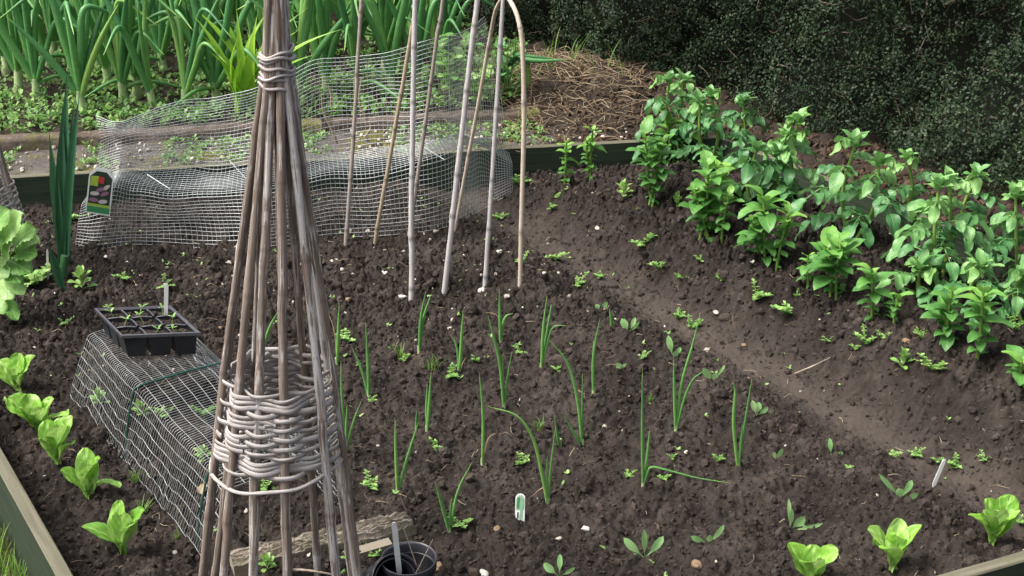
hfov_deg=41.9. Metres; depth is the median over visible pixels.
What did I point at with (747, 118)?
potato plant
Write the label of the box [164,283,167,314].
plant label
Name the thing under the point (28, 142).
edging block
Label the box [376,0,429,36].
onion plant
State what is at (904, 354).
weed
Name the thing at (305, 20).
onion plant
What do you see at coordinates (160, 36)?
onion plant
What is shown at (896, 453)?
weed
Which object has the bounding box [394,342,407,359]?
weed
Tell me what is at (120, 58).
onion plant
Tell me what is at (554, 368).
weed
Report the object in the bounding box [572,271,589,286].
weed
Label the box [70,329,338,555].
wire tunnel
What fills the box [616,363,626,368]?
beet seedling
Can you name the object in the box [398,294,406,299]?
stone
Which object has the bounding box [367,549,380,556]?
weed
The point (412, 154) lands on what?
bamboo cane
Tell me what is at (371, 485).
weed
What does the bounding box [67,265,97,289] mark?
weed
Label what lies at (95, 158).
path weeds
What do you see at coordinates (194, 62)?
onion plant
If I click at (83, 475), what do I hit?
lettuce
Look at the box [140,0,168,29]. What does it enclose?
onion plant
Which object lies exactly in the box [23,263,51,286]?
weed
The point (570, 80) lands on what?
straw
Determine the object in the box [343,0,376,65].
onion plant
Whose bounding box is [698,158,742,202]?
potato shoot
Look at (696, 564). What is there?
stone
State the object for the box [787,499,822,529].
beet seedling
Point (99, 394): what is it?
weed
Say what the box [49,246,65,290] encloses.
leek leaf
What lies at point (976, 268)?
potato plant
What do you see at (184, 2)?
onion plant
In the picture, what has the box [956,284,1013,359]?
potato shoot
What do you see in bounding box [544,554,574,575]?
beet seedling
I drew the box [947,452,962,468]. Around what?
weed
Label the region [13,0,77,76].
onion plant
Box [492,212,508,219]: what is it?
weed
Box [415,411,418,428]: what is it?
onion shoot
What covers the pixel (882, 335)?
weed
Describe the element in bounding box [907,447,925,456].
weed
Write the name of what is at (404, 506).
twig
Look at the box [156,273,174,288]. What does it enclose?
weed
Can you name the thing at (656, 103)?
potato plant
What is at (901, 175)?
bark mulch
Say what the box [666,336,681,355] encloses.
beet seedling
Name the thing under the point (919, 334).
weed
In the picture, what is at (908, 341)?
stone
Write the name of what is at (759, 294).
weed
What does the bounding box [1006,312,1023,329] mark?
weed
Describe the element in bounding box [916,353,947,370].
weed
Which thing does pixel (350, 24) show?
onion plant
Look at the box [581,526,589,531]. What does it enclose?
stone
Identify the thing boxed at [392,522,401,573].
plant label
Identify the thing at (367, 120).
dry leaf
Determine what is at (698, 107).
potato plant
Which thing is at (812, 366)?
twig
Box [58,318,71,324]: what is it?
weed
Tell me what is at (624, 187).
weed
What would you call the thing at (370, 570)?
plant pot
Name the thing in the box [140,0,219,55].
onion plant
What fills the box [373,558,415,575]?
plant pot
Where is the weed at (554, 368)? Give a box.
[550,365,561,371]
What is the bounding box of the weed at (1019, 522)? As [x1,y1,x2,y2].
[1016,514,1023,523]
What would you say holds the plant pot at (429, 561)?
on the soil at (814, 396)
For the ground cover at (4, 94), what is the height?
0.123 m
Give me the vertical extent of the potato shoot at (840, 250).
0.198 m
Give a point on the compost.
(422, 568)
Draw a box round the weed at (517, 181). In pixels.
[512,174,533,185]
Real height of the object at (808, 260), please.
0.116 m
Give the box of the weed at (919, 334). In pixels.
[912,324,928,338]
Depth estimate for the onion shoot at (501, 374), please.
3.15 m
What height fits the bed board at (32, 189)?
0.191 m
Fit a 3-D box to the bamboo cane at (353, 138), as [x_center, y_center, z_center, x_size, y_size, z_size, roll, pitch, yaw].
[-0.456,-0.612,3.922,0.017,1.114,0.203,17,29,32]
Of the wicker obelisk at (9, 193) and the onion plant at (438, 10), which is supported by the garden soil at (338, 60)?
the onion plant at (438, 10)
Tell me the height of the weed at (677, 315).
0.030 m
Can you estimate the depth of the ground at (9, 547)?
2.83 m
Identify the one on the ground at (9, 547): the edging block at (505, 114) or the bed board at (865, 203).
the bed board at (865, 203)
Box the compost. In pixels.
[392,565,424,573]
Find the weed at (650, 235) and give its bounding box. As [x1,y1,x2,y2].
[628,232,657,247]
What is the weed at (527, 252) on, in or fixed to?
on the soil at (814, 396)
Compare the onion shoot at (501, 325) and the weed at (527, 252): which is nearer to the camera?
the onion shoot at (501, 325)
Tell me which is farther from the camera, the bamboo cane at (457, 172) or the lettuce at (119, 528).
the bamboo cane at (457, 172)
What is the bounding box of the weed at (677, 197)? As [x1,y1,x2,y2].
[666,191,684,206]
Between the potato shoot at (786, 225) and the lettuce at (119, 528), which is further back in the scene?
the potato shoot at (786, 225)
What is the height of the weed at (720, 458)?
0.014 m
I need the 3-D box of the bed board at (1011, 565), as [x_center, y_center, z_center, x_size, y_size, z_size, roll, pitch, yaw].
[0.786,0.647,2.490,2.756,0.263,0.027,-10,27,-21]
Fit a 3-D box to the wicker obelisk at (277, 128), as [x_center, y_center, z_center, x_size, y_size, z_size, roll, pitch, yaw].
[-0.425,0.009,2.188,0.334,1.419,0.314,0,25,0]
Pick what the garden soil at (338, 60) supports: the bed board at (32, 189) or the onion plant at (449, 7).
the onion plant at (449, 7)
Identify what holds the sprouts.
on the soil at (814, 396)
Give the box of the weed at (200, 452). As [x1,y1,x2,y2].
[193,444,210,461]
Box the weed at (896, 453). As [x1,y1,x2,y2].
[889,449,902,456]
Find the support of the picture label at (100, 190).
hanging from the wire cloche
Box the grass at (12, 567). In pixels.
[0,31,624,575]
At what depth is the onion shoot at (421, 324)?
3.41 m
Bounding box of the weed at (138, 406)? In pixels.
[131,399,151,415]
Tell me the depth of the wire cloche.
4.19 m
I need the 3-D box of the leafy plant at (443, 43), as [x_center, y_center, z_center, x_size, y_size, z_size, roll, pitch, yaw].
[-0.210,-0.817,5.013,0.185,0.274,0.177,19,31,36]
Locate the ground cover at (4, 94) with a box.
[0,6,529,133]
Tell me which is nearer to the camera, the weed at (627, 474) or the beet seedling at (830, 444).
the weed at (627, 474)
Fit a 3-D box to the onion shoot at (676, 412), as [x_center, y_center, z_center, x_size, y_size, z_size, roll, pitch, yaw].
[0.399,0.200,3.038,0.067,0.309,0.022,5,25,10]
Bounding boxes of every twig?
[292,568,330,574]
[399,493,413,519]
[404,529,416,565]
[415,539,432,573]
[478,524,490,567]
[795,357,830,373]
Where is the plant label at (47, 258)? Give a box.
[46,250,48,279]
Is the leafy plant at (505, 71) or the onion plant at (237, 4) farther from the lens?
the onion plant at (237, 4)
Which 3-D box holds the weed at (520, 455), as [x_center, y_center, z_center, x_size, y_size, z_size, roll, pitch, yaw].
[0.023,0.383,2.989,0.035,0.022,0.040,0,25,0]
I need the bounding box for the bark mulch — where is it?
[497,47,1023,253]
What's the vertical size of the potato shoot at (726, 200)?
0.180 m
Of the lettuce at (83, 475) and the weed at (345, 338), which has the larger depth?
the weed at (345, 338)
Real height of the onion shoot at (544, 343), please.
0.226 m
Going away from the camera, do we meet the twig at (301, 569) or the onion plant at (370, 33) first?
the twig at (301, 569)
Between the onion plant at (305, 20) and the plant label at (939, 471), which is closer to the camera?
the plant label at (939, 471)
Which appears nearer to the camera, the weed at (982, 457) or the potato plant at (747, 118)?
the weed at (982, 457)
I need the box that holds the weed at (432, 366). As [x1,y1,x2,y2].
[423,355,444,369]
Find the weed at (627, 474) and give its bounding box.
[625,469,636,477]
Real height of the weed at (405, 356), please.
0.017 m
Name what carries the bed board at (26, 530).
on the ground at (9, 547)
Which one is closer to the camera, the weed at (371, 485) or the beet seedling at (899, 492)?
the beet seedling at (899, 492)
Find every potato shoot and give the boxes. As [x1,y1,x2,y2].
[556,140,578,184]
[577,125,606,179]
[625,114,679,206]
[650,106,701,163]
[676,149,738,242]
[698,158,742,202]
[709,186,744,244]
[733,184,786,266]
[763,201,806,271]
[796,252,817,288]
[804,225,867,299]
[852,262,897,321]
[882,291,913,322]
[919,286,976,351]
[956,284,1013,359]
[1001,344,1023,387]
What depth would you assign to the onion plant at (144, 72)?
4.91 m
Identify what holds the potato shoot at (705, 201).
on the soil at (814, 396)
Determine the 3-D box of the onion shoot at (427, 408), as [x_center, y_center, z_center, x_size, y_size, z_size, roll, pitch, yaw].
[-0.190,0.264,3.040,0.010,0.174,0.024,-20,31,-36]
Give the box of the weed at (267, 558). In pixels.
[258,552,277,572]
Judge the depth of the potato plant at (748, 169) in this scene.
3.91 m
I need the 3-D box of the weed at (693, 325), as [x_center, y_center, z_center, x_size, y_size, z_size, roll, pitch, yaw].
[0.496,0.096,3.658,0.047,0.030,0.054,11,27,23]
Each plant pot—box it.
[362,553,420,575]
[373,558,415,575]
[381,541,436,575]
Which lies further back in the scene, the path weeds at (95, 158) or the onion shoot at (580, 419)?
the path weeds at (95, 158)
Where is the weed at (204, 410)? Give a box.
[189,405,215,415]
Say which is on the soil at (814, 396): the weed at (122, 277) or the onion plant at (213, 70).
the weed at (122, 277)
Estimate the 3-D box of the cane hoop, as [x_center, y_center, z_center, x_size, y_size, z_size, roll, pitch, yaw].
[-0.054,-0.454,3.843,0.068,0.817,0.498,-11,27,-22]
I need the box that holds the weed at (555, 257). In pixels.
[545,252,569,259]
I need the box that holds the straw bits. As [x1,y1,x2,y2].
[4,169,1023,574]
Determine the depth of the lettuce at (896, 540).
2.60 m
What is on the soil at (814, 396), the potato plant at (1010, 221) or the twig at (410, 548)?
the potato plant at (1010, 221)
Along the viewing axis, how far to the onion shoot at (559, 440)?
3.04 m
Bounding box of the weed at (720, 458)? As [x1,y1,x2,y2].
[712,454,725,461]
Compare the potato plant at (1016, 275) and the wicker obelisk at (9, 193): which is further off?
the wicker obelisk at (9, 193)
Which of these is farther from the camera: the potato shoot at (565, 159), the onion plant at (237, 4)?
the onion plant at (237, 4)
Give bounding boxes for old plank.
[230,512,416,575]
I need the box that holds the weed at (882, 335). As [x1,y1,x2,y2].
[875,329,891,338]
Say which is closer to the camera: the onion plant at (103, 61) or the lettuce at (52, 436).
the lettuce at (52, 436)
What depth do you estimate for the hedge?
4.72 m
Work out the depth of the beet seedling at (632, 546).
2.67 m
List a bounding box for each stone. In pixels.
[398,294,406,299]
[435,561,441,571]
[479,569,488,575]
[493,525,500,530]
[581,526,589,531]
[691,559,701,569]
[902,338,910,343]
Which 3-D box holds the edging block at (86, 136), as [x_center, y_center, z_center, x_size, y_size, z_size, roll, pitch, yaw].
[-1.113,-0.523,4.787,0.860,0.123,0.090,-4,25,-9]
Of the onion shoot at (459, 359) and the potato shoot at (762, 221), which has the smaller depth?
the onion shoot at (459, 359)
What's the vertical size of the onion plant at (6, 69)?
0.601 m
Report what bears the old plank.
on the soil at (814, 396)
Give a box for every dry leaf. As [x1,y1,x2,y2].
[321,94,337,144]
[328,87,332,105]
[358,78,372,137]
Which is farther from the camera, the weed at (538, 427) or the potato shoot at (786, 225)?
the potato shoot at (786, 225)
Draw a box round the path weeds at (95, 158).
[3,117,551,169]
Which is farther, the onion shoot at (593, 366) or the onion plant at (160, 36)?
the onion plant at (160, 36)
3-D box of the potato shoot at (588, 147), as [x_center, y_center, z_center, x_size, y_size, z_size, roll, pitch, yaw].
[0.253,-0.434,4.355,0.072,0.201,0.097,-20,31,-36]
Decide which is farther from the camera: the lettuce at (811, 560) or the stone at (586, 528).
the stone at (586, 528)
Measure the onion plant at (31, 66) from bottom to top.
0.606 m
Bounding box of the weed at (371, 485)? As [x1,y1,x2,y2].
[360,469,377,489]
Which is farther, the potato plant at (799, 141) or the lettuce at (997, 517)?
the potato plant at (799, 141)
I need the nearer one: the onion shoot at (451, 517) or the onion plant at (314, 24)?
the onion shoot at (451, 517)
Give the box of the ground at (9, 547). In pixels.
[0,526,25,575]
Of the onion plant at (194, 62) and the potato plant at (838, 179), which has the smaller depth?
the potato plant at (838, 179)
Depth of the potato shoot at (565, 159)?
4.38 m
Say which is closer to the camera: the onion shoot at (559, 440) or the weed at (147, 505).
the weed at (147, 505)
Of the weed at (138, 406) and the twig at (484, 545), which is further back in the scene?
the weed at (138, 406)
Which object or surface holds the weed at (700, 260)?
on the soil at (814, 396)
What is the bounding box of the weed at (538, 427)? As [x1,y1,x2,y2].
[529,413,544,431]
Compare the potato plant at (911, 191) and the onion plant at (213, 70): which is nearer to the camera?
the potato plant at (911, 191)
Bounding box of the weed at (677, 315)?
[673,307,685,318]
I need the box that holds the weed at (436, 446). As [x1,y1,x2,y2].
[429,437,442,450]
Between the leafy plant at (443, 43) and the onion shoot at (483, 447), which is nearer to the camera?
the onion shoot at (483, 447)
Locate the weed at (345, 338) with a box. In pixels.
[335,328,355,341]
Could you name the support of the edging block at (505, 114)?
on the garden soil at (338, 60)
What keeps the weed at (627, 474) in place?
on the soil at (814, 396)
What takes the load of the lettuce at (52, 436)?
on the soil at (814, 396)
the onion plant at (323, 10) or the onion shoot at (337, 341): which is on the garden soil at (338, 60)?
the onion plant at (323, 10)
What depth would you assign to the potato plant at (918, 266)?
3.39 m
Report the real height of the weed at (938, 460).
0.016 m
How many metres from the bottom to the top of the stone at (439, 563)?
0.017 m
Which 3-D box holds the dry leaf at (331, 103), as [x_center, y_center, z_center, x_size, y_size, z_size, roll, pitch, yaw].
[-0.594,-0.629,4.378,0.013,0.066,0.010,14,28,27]
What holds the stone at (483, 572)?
on the soil at (814, 396)
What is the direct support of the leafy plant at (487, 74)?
on the garden soil at (338, 60)
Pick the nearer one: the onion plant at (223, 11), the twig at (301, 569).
the twig at (301, 569)
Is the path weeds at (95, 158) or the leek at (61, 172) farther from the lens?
the path weeds at (95, 158)
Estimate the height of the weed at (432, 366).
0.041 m
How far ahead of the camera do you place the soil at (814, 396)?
3.23 m
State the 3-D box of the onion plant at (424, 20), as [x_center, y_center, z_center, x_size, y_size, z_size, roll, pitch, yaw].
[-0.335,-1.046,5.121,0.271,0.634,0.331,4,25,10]
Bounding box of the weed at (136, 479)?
[125,466,141,483]
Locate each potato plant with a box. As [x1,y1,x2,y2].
[632,67,709,161]
[667,84,748,169]
[717,91,769,173]
[721,134,802,215]
[749,106,827,202]
[791,128,921,248]
[875,248,945,305]
[880,165,998,282]
[882,148,940,221]
[916,161,1005,251]
[927,248,1010,330]
[974,179,1023,286]
[988,261,1023,321]
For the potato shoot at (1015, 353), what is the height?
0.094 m
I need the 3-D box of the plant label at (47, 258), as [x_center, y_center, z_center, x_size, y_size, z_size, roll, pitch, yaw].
[-1.340,-0.064,3.855,0.016,0.101,0.002,0,25,0]
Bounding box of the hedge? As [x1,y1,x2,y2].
[397,0,1023,200]
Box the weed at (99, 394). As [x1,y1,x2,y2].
[90,387,110,403]
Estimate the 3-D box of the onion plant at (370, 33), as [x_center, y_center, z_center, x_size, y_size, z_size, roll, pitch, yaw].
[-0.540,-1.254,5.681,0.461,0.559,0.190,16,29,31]
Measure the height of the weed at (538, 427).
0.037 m
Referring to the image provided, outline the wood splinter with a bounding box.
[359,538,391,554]
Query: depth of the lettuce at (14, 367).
3.26 m
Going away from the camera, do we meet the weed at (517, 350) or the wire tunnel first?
the wire tunnel
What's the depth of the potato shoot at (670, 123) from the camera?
4.68 m
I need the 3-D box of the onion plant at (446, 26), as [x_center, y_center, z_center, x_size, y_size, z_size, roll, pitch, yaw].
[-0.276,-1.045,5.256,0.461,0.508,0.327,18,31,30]
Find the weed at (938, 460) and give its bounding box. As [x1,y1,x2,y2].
[930,457,942,462]
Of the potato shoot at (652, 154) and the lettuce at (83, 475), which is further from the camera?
the potato shoot at (652, 154)
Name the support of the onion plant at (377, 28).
on the garden soil at (338, 60)
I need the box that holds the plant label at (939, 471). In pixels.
[932,459,945,486]
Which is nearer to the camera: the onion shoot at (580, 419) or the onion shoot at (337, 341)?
the onion shoot at (580, 419)
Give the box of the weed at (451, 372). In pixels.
[445,362,458,377]
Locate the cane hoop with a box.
[454,0,526,286]
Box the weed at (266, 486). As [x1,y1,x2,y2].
[261,480,271,490]
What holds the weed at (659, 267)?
on the soil at (814, 396)
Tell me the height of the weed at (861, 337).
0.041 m
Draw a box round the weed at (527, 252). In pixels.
[514,251,529,261]
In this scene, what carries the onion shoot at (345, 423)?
on the soil at (814, 396)
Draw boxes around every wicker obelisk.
[0,145,37,268]
[198,0,361,575]
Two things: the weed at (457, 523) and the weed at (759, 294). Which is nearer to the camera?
the weed at (457, 523)
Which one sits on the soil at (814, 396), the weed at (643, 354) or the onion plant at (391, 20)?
the weed at (643, 354)
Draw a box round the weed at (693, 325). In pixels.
[686,314,702,328]
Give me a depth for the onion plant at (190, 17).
5.37 m
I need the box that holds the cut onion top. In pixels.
[512,53,563,88]
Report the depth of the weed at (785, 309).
3.51 m
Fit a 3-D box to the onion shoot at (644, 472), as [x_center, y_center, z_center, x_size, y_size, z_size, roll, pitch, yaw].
[0.366,0.295,2.802,0.199,0.301,0.024,0,25,0]
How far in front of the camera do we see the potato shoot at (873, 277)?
3.36 m
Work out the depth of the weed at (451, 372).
3.33 m
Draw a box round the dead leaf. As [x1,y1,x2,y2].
[197,483,206,493]
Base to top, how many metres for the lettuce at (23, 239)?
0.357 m
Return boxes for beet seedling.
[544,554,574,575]
[595,302,607,308]
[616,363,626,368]
[620,317,638,331]
[624,530,663,556]
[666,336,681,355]
[691,525,723,542]
[702,365,724,379]
[751,400,767,414]
[773,448,782,458]
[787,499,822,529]
[828,438,842,454]
[879,474,917,498]
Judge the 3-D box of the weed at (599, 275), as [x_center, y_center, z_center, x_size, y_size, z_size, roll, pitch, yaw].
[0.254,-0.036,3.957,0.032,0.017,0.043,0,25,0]
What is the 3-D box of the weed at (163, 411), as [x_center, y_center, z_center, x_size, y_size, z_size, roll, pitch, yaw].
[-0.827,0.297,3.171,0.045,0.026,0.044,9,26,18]
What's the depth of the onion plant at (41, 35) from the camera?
5.43 m
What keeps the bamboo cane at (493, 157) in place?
on the soil at (814, 396)
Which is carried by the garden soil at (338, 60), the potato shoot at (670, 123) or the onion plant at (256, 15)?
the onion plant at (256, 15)
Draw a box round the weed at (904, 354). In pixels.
[890,346,915,369]
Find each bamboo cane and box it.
[344,0,362,245]
[373,0,418,244]
[407,0,444,235]
[408,0,417,301]
[441,0,479,294]
[483,0,504,286]
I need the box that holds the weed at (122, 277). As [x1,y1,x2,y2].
[111,271,129,279]
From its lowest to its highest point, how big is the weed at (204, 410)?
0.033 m
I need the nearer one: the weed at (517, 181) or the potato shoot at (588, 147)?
the potato shoot at (588, 147)
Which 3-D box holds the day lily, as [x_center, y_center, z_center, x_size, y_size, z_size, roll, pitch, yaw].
[-0.904,-0.844,4.950,0.583,0.395,0.256,0,25,0]
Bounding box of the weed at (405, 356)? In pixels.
[399,353,409,360]
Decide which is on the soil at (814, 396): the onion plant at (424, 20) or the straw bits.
the straw bits
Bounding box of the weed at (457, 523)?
[448,517,473,527]
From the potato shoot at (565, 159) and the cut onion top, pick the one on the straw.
the cut onion top
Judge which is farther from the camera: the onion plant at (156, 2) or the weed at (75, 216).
the onion plant at (156, 2)
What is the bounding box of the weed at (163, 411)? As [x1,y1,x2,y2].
[154,405,173,418]
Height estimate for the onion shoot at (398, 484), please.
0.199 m
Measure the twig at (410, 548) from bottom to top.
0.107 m
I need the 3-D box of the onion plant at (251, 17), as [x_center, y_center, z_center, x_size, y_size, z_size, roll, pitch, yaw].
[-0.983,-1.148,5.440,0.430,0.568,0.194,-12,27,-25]
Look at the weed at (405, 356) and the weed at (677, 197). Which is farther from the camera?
the weed at (677, 197)
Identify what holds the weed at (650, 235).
on the soil at (814, 396)
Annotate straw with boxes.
[361,35,772,151]
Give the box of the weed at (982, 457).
[977,449,991,461]
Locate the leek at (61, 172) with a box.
[49,74,79,279]
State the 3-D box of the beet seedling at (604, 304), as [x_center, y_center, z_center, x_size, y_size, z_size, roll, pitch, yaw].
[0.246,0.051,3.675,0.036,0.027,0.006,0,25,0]
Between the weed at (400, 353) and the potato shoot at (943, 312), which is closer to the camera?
the potato shoot at (943, 312)
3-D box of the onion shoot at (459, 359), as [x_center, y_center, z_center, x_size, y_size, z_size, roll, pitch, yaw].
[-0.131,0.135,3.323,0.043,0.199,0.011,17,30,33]
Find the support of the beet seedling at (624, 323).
on the soil at (814, 396)
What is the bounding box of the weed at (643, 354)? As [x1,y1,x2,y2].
[638,350,650,358]
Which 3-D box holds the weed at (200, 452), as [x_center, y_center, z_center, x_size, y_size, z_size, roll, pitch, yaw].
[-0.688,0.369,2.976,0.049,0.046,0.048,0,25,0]
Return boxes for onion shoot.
[265,313,276,346]
[329,306,339,365]
[340,369,361,453]
[352,322,370,396]
[394,420,418,491]
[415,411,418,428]
[417,292,430,353]
[425,376,430,431]
[435,463,471,532]
[451,314,465,371]
[479,374,495,465]
[488,316,511,408]
[488,406,554,504]
[492,290,510,342]
[540,298,565,367]
[551,342,583,448]
[554,416,561,447]
[591,320,599,392]
[609,309,613,326]
[641,368,726,486]
[673,315,701,431]
[732,380,751,465]
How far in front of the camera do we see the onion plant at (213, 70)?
4.96 m
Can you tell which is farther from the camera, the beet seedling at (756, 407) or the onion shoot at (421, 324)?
the onion shoot at (421, 324)
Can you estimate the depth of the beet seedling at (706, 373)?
3.27 m
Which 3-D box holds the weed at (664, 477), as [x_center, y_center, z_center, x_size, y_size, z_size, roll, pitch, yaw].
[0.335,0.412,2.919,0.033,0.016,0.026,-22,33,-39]
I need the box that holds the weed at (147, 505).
[134,493,154,513]
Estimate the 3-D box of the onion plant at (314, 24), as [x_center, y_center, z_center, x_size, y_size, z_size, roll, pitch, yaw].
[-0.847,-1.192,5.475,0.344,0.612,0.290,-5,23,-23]
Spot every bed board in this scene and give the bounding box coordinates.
[0,135,727,208]
[0,448,72,575]
[722,138,1020,276]
[937,551,1023,575]
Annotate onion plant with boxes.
[0,0,11,76]
[0,0,41,93]
[0,0,97,98]
[0,0,120,113]
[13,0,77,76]
[28,0,64,68]
[40,0,60,53]
[56,0,114,84]
[60,0,102,76]
[85,0,153,99]
[91,0,191,104]
[103,0,158,108]
[105,0,192,78]
[131,0,298,114]
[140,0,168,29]
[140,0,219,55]
[142,0,247,109]
[178,0,245,72]
[180,0,189,50]
[218,0,225,30]
[232,0,243,33]
[237,0,363,101]
[239,0,315,52]
[245,0,258,50]
[289,0,296,31]
[293,0,368,95]
[309,0,318,64]
[331,0,348,53]
[338,0,402,100]
[339,0,396,51]
[341,0,429,96]
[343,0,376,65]
[364,0,431,70]
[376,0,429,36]
[387,0,467,85]
[425,0,504,78]
[436,2,482,23]
[439,0,455,46]
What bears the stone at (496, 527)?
on the soil at (814, 396)
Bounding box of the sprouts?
[4,166,950,575]
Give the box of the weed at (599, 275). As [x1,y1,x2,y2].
[593,270,602,278]
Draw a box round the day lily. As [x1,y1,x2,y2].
[189,4,337,112]
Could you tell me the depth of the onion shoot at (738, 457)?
2.90 m
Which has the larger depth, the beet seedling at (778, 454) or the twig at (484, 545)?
the beet seedling at (778, 454)
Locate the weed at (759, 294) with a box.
[751,278,772,299]
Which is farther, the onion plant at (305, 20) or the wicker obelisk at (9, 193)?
the onion plant at (305, 20)
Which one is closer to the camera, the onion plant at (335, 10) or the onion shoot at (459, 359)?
the onion shoot at (459, 359)
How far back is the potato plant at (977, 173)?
3.85 m
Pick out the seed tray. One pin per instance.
(134, 335)
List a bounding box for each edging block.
[0,131,69,151]
[76,118,321,146]
[327,106,539,133]
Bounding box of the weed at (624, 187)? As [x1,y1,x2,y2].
[616,178,632,196]
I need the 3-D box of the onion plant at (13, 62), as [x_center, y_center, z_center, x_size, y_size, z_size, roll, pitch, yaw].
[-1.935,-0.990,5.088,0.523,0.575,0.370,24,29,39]
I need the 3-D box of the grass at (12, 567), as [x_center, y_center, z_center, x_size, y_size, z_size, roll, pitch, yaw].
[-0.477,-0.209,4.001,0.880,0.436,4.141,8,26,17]
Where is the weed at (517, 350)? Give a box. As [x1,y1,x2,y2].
[511,344,525,352]
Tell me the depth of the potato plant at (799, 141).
3.94 m
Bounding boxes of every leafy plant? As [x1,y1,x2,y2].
[427,31,483,102]
[457,64,501,109]
[493,37,526,96]
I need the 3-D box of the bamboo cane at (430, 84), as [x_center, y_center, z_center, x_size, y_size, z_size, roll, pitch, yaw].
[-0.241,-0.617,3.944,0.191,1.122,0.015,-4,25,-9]
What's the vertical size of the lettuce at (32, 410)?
0.092 m
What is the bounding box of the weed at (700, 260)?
[694,254,703,261]
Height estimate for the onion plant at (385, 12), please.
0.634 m
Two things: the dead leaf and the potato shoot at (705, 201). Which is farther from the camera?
the potato shoot at (705, 201)
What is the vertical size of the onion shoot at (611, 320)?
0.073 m
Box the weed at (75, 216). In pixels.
[71,214,84,219]
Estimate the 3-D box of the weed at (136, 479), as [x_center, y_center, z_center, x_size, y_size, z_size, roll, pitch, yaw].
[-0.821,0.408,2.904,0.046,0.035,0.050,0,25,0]
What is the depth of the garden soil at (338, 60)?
5.04 m
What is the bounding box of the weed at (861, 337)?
[853,324,874,343]
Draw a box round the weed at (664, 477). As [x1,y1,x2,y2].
[657,474,670,479]
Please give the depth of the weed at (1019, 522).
2.82 m
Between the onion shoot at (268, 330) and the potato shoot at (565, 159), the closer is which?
the onion shoot at (268, 330)
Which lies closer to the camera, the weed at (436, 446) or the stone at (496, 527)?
the stone at (496, 527)
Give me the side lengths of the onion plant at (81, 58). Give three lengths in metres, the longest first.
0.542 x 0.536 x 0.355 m
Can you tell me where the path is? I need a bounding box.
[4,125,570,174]
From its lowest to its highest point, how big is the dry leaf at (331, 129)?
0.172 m
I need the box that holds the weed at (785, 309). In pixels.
[771,300,792,314]
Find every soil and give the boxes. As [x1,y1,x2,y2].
[0,0,1023,253]
[0,160,1023,575]
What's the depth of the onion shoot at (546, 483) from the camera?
2.79 m
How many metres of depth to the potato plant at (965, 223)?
3.42 m
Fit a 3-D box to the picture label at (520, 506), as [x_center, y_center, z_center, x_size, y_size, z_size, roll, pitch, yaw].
[0.017,0.457,2.769,0.022,0.058,0.028,0,25,0]
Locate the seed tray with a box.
[94,305,200,356]
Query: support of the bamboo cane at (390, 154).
on the soil at (814, 396)
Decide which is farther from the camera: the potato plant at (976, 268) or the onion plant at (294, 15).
the onion plant at (294, 15)
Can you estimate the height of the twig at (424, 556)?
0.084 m
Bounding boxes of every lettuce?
[0,205,39,320]
[0,352,34,391]
[5,392,68,428]
[38,415,74,464]
[61,448,121,499]
[81,500,144,554]
[787,542,837,575]
[867,518,921,573]
[968,494,1019,545]
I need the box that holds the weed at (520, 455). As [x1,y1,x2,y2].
[515,452,529,464]
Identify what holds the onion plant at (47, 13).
on the garden soil at (338, 60)
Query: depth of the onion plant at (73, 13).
5.32 m
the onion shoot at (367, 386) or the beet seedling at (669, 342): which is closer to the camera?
the onion shoot at (367, 386)
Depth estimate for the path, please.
4.64 m
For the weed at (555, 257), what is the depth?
4.06 m
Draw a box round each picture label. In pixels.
[85,168,113,215]
[515,493,524,520]
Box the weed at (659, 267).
[647,261,664,269]
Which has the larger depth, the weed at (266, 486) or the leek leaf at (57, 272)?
the leek leaf at (57, 272)
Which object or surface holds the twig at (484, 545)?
on the soil at (814, 396)
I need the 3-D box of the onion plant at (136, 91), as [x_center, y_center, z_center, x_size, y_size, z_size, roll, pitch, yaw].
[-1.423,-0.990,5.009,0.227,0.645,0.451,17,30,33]

